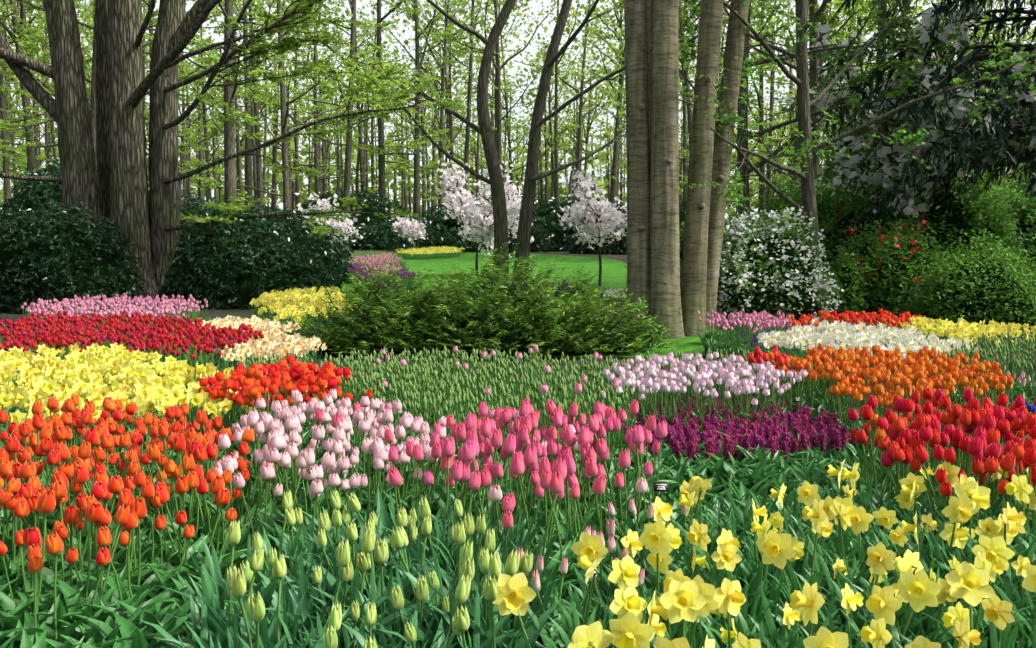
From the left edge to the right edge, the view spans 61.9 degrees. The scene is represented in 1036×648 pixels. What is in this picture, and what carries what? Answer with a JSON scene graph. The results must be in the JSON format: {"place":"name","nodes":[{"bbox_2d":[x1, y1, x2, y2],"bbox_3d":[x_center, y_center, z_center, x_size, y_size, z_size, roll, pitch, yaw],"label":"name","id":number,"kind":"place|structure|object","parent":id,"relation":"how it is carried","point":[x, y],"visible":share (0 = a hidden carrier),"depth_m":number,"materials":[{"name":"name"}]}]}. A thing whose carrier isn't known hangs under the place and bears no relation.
{"place":"outdoors","nodes":[
{"label":"outdoors","id":0,"kind":"place"},
{"bbox_2d":[331,252,626,316],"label":"lawn","id":1,"kind":"structure","parent":0,"point":[614,272],"depth_m":38.48,"materials":[{"name":"green plant"}]},
{"bbox_2d":[343,250,420,300],"bbox_3d":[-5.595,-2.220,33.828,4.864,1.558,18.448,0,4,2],"label":"pink flower bed","id":2,"kind":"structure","parent":1,"relation":"on","point":[375,259],"depth_m":34.09,"materials":[{"name":"pink plant"}]},
{"bbox_2d":[290,186,364,245],"bbox_3d":[-7.236,-3.268,31.913,2.705,3.429,3.213,2,4,34],"label":"cherry tree","id":3,"kind":"object","parent":2,"relation":"on","point":[344,227],"depth_m":31.66,"materials":[{"name":"white plant"}]},
{"bbox_2d":[345,262,421,303],"bbox_3d":[-4.328,-1.438,27.314,2.332,1.208,13.879,-1,4,-13],"label":"flower bed","id":4,"kind":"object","parent":1,"relation":"on","point":[360,270],"depth_m":25.62,"materials":[{"name":"plant"}]},
{"bbox_2d":[395,246,464,259],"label":"yellow flower bed","id":5,"kind":"object","parent":1,"relation":"on","point":[433,252],"visible":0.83,"depth_m":51.12,"materials":[{"name":"yellow plant"}]},
{"bbox_2d":[389,216,427,249],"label":"cherry tree","id":6,"kind":"object","parent":5,"relation":"on","point":[409,226],"depth_m":54.48,"materials":[{"name":"white plant"}]},
{"bbox_2d":[430,150,535,274],"bbox_3d":[-1.234,-3.993,32.142,3.908,4.741,4.095,0,4,2],"label":"cherry tree","id":7,"kind":"object","parent":1,"relation":"on","point":[480,214],"depth_m":31.27,"materials":[{"name":"white plant"}]},
{"bbox_2d":[268,0,699,296],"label":"twisted tree","id":8,"kind":"object","parent":1,"relation":"on","point":[495,179],"depth_m":22.66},
{"bbox_2d":[553,167,626,285],"bbox_3d":[2.515,-2.896,26.432,2.635,3.718,3.553,3,5,39],"label":"cherry tree","id":9,"kind":"object","parent":1,"relation":"on","point":[616,215],"depth_m":25.72,"materials":[{"name":"white plant"}]},
{"bbox_2d":[0,251,1035,636],"bbox_3d":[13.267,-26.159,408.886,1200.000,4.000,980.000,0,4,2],"label":"ground","id":10,"kind":"structure","parent":0,"point":[212,315],"depth_m":17.81,"materials":[{"name":"green plant"}]},
{"bbox_2d":[0,560,215,647],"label":"bed leaves","id":11,"kind":"object","parent":10,"relation":"on","point":[133,635],"visible":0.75,"depth_m":2.85,"materials":[{"name":"green plant"}]},
{"bbox_2d":[21,293,209,333],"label":"pink tulips","id":12,"kind":"object","parent":10,"relation":"on","point":[166,306],"visible":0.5,"depth_m":14.75,"materials":[{"name":"pink plant"}]},
{"bbox_2d":[6,402,231,575],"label":"tulips","id":13,"kind":"object","parent":10,"relation":"on","point":[68,468],"visible":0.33,"depth_m":3.68,"materials":[{"name":"plant"}]},
{"bbox_2d":[0,343,245,449],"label":"yellow daffodils","id":14,"kind":"object","parent":10,"relation":"on","point":[45,374],"visible":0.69,"depth_m":6.69,"materials":[{"name":"yellow plant"}]},
{"bbox_2d":[0,310,263,380],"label":"red tulips","id":15,"kind":"object","parent":10,"relation":"on","point":[191,343],"visible":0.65,"depth_m":10.36,"materials":[{"name":"red plant"}]},
{"bbox_2d":[0,393,274,647],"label":"orange tulips","id":16,"kind":"object","parent":10,"relation":"on","point":[46,493],"visible":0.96,"depth_m":3.58,"materials":[{"name":"orange plant"}]},
{"bbox_2d":[0,0,473,301],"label":"tree group","id":17,"kind":"object","parent":10,"relation":"on","point":[115,187],"depth_m":21.69},
{"bbox_2d":[192,315,326,371],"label":"cream daffodils","id":18,"kind":"object","parent":10,"relation":"on","point":[277,340],"visible":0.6,"depth_m":10.32,"materials":[{"name":"beige plant"}]},
{"bbox_2d":[242,381,318,432],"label":"stray daffodils","id":19,"kind":"object","parent":10,"relation":"on","point":[250,408],"visible":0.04,"depth_m":6.00,"materials":[{"name":"plant"}]},
{"bbox_2d":[191,354,372,452],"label":"red tulips","id":20,"kind":"object","parent":10,"relation":"on","point":[254,382],"visible":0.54,"depth_m":6.14,"materials":[{"name":"plant"}]},
{"bbox_2d":[242,351,322,406],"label":"tulips","id":21,"kind":"object","parent":10,"relation":"on","point":[261,359],"visible":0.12,"depth_m":8.25,"materials":[{"name":"plant"}]},
{"bbox_2d":[249,286,367,337],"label":"yellow flowers","id":22,"kind":"object","parent":10,"relation":"on","point":[281,306],"visible":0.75,"depth_m":16.48,"materials":[{"name":"yellow plant"}]},
{"bbox_2d":[210,634,438,647],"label":"bed leaves","id":23,"kind":"object","parent":10,"relation":"on","point":[211,644],"visible":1,"depth_m":2.31,"materials":[{"name":"green plant"}]},
{"bbox_2d":[193,388,467,550],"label":"pink tulips","id":24,"kind":"object","parent":10,"relation":"on","point":[294,453],"visible":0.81,"depth_m":4.33,"materials":[{"name":"plant"}]},
{"bbox_2d":[138,491,578,647],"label":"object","id":25,"kind":"object","parent":10,"relation":"on","point":[304,591],"visible":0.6,"depth_m":2.83,"materials":[{"name":"green plant"}]},
{"bbox_2d":[153,486,570,647],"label":"tulip buds","id":26,"kind":"object","parent":10,"relation":"on","point":[253,609],"visible":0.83,"depth_m":2.68,"materials":[{"name":"plant"}]},
{"bbox_2d":[306,402,422,503],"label":"tulips","id":27,"kind":"object","parent":10,"relation":"on","point":[388,434],"visible":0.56,"depth_m":4.55,"materials":[{"name":"pink plant"}]},
{"bbox_2d":[0,151,759,313],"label":"rhododendron shrubs","id":28,"kind":"object","parent":10,"relation":"on","point":[23,222],"depth_m":20.49,"materials":[{"name":"green plant"}]},
{"bbox_2d":[318,346,659,463],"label":"unopened tulips","id":29,"kind":"object","parent":10,"relation":"on","point":[440,390],"visible":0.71,"depth_m":6.90,"materials":[{"name":"green plant"}]},
{"bbox_2d":[376,344,618,470],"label":"tulips","id":30,"kind":"object","parent":10,"relation":"on","point":[578,388],"visible":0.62,"depth_m":6.57,"materials":[{"name":"pink plant"}]},
{"bbox_2d":[0,0,1035,250],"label":"forest trees","id":31,"kind":"object","parent":10,"relation":"on","point":[230,136],"depth_m":76.90,"materials":[{"name":"green plant"}]},
{"bbox_2d":[0,370,1035,647],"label":"bed filler leaves","id":32,"kind":"object","parent":10,"relation":"on","point":[758,474],"visible":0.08,"depth_m":4.54,"materials":[{"name":"plant"}]},
{"bbox_2d":[388,398,678,598],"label":"pink tulips","id":33,"kind":"object","parent":10,"relation":"on","point":[558,479],"visible":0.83,"depth_m":3.96,"materials":[{"name":"pink plant"}]},
{"bbox_2d":[485,409,647,542],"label":"tulips","id":34,"kind":"object","parent":10,"relation":"on","point":[495,494],"visible":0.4,"depth_m":3.63,"materials":[{"name":"pink plant"}]},
{"bbox_2d":[549,281,623,305],"bbox_3d":[1.704,-0.747,22.129,1.716,0.639,6.369,-1,4,-17],"label":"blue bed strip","id":35,"kind":"object","parent":10,"relation":"on","point":[574,289],"visible":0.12,"depth_m":22.43,"materials":[{"name":"plant"}]},
{"bbox_2d":[487,498,686,647],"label":"pink tulips","id":36,"kind":"object","parent":10,"relation":"on","point":[565,564],"visible":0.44,"depth_m":3.04,"materials":[{"name":"plant"}]},
{"bbox_2d":[602,287,625,310],"bbox_3d":[2.204,-0.544,19.723,0.826,0.564,1.898,0,4,2],"label":"white bed strip","id":37,"kind":"object","parent":10,"relation":"on","point":[610,292],"visible":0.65,"depth_m":19.74,"materials":[{"name":"white plant"}]},
{"bbox_2d":[654,482,668,500],"bbox_3d":[0.682,0.922,4.127,0.070,0.330,0.029,0,4,5],"label":"plant label","id":38,"kind":"object","parent":10,"relation":"on","point":[660,487],"visible":0.85,"depth_m":4.12,"materials":[{"name":"black"}]},
{"bbox_2d":[624,0,749,338],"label":"tree group","id":39,"kind":"object","parent":10,"relation":"on","point":[651,27],"visible":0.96,"depth_m":14.83},
{"bbox_2d":[599,351,816,431],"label":"tulips","id":40,"kind":"object","parent":10,"relation":"on","point":[652,382],"visible":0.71,"depth_m":6.64,"materials":[{"name":"plant"}]},
{"bbox_2d":[605,348,828,396],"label":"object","id":41,"kind":"object","parent":10,"relation":"on","point":[680,354],"visible":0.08,"depth_m":8.13,"materials":[{"name":"plant"}]},
{"bbox_2d":[617,393,862,476],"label":"purple hyacinths","id":42,"kind":"object","parent":10,"relation":"on","point":[752,437],"visible":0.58,"depth_m":5.85,"materials":[{"name":"purple plant"}]},
{"bbox_2d":[696,309,792,358],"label":"pink tulips","id":43,"kind":"object","parent":10,"relation":"on","point":[723,342],"visible":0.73,"depth_m":12.50,"materials":[{"name":"pink plant"}]},
{"bbox_2d":[738,326,787,349],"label":"flowers","id":44,"kind":"object","parent":10,"relation":"on","point":[756,339],"visible":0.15,"depth_m":13.20,"materials":[{"name":"plant"}]},
{"bbox_2d":[491,455,1035,647],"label":"daffodils","id":45,"kind":"object","parent":10,"relation":"on","point":[684,598],"visible":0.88,"depth_m":2.68,"materials":[{"name":"yellow plant"}]},
{"bbox_2d":[501,481,1035,647],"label":"daffodil leaves","id":46,"kind":"object","parent":10,"relation":"on","point":[833,615],"visible":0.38,"depth_m":3.02,"materials":[{"name":"green plant"}]},
{"bbox_2d":[747,345,815,413],"bbox_3d":[2.243,0.531,7.526,0.734,0.624,1.627,0,4,2],"label":"red bed","id":47,"kind":"object","parent":10,"relation":"on","point":[778,359],"visible":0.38,"depth_m":7.35,"materials":[{"name":"red plant"}]},
{"bbox_2d":[793,397,802,401],"bbox_3d":[2.212,0.741,6.838,0.070,0.330,0.029,-1,4,-12],"label":"plant label","id":48,"kind":"object","parent":10,"relation":"on","point":[795,399],"visible":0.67,"depth_m":6.82,"materials":[{"name":"white plastic"}]},
{"bbox_2d":[693,0,907,189],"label":"garden tree","id":49,"kind":"object","parent":10,"relation":"on","point":[813,69],"depth_m":25.57,"materials":[{"name":"green plant"}]},
{"bbox_2d":[679,0,975,234],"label":"garden tree","id":50,"kind":"object","parent":10,"relation":"on","point":[908,81],"depth_m":19.61,"materials":[{"name":"plant"}]},
{"bbox_2d":[779,308,921,332],"bbox_3d":[5.012,0.116,13.022,1.973,0.655,2.567,3,5,44],"label":"red bed","id":51,"kind":"object","parent":10,"relation":"on","point":[872,318],"visible":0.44,"depth_m":13.04,"materials":[{"name":"red plant"}]},
{"bbox_2d":[675,0,1035,322],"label":"thin tree","id":52,"kind":"object","parent":10,"relation":"on","point":[804,102],"depth_m":15.98,"materials":[{"name":"plant"}]},
{"bbox_2d":[751,317,978,370],"bbox_3d":[4.565,0.305,11.338,2.696,0.567,4.690,2,4,26],"label":"white narcissus","id":53,"kind":"object","parent":10,"relation":"on","point":[797,340],"visible":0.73,"depth_m":10.87,"materials":[{"name":"white plant"}]},
{"bbox_2d":[849,412,894,499],"bbox_3d":[1.837,0.752,4.476,0.187,0.584,0.425,1,4,14],"label":"tulip","id":54,"kind":"object","parent":10,"relation":"on","point":[879,433],"visible":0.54,"depth_m":4.49,"materials":[{"name":"plant"}]},
{"bbox_2d":[755,343,1029,453],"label":"orange tulips","id":55,"kind":"object","parent":10,"relation":"on","point":[886,377],"visible":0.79,"depth_m":6.79,"materials":[{"name":"orange plant"}]},
{"bbox_2d":[784,1,1035,240],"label":"white tree","id":56,"kind":"object","parent":10,"relation":"on","point":[877,179],"depth_m":19.89,"materials":[{"name":"white plant"}]},
{"bbox_2d":[825,0,1016,193],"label":"garden tree","id":57,"kind":"object","parent":10,"relation":"on","point":[884,7],"depth_m":23.20,"materials":[{"name":"green plant"}]},
{"bbox_2d":[820,387,1035,545],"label":"red tulips","id":58,"kind":"object","parent":10,"relation":"on","point":[987,425],"visible":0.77,"depth_m":4.25,"materials":[{"name":"red plant"}]},
{"bbox_2d":[885,316,1010,352],"bbox_3d":[6.207,0.220,12.110,1.782,0.584,2.497,0,4,2],"label":"yellow bed","id":59,"kind":"object","parent":10,"relation":"on","point":[944,329],"visible":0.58,"depth_m":12.07,"materials":[{"name":"yellow plant"}]},
{"bbox_2d":[929,362,1035,411],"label":"red tulips","id":60,"kind":"object","parent":10,"relation":"on","point":[1028,398],"visible":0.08,"depth_m":7.81,"materials":[{"name":"plant"}]},
{"bbox_2d":[937,332,1035,397],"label":"green bed","id":61,"kind":"object","parent":10,"relation":"on","point":[991,352],"visible":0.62,"depth_m":9.03,"materials":[{"name":"green plant"}]},
{"bbox_2d":[964,322,1035,352],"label":"yellow flowers","id":62,"kind":"object","parent":10,"relation":"on","point":[1014,329],"visible":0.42,"depth_m":11.81,"materials":[{"name":"yellow plant"}]},
{"bbox_2d":[969,353,1035,376],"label":"flower bed","id":63,"kind":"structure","parent":10,"relation":"on","point":[1010,358],"depth_m":9.51,"materials":[{"name":"green plant"}]},
{"bbox_2d":[1013,398,1035,414],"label":"blue flowers","id":64,"kind":"object","parent":10,"relation":"on","point":[1032,410],"visible":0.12,"depth_m":7.49,"materials":[{"name":"blue plant"}]},
{"bbox_2d":[0,0,1035,228],"label":"sky","id":65,"kind":"structure","parent":0,"point":[536,6],"materials":[{"name":"white"}]},
{"bbox_2d":[538,329,734,357],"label":"lawn","id":66,"kind":"structure","parent":0,"point":[687,345],"depth_m":13.35,"materials":[{"name":"green plant"}]},
{"bbox_2d":[282,242,677,360],"bbox_3d":[-0.528,-0.333,12.792,5.768,1.788,3.019,-1,4,-18],"label":"juniper","id":67,"kind":"object","parent":66,"relation":"on","point":[543,322],"depth_m":12.40,"materials":[{"name":"green plant"}]},
{"bbox_2d":[551,299,642,336],"bbox_3d":[1.382,-0.116,15.525,1.327,0.754,3.476,-2,4,-32],"label":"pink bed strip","id":68,"kind":"object","parent":66,"relation":"on","point":[638,316],"visible":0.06,"depth_m":14.94,"materials":[{"name":"plant"}]},
{"bbox_2d":[625,43,1035,337],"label":"shrubs","id":69,"kind":"object","parent":66,"relation":"on","point":[996,205],"depth_m":16.88,"materials":[{"name":"green plant"}]},
{"bbox_2d":[848,0,986,196],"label":"garden tree","id":70,"kind":"object","parent":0,"point":[912,63],"depth_m":28.85,"materials":[{"name":"plant"}]},
{"bbox_2d":[814,0,1035,268],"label":"conifer","id":71,"kind":"object","parent":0,"point":[1028,157],"depth_m":19.04,"materials":[{"name":"green plant"}]}
]}

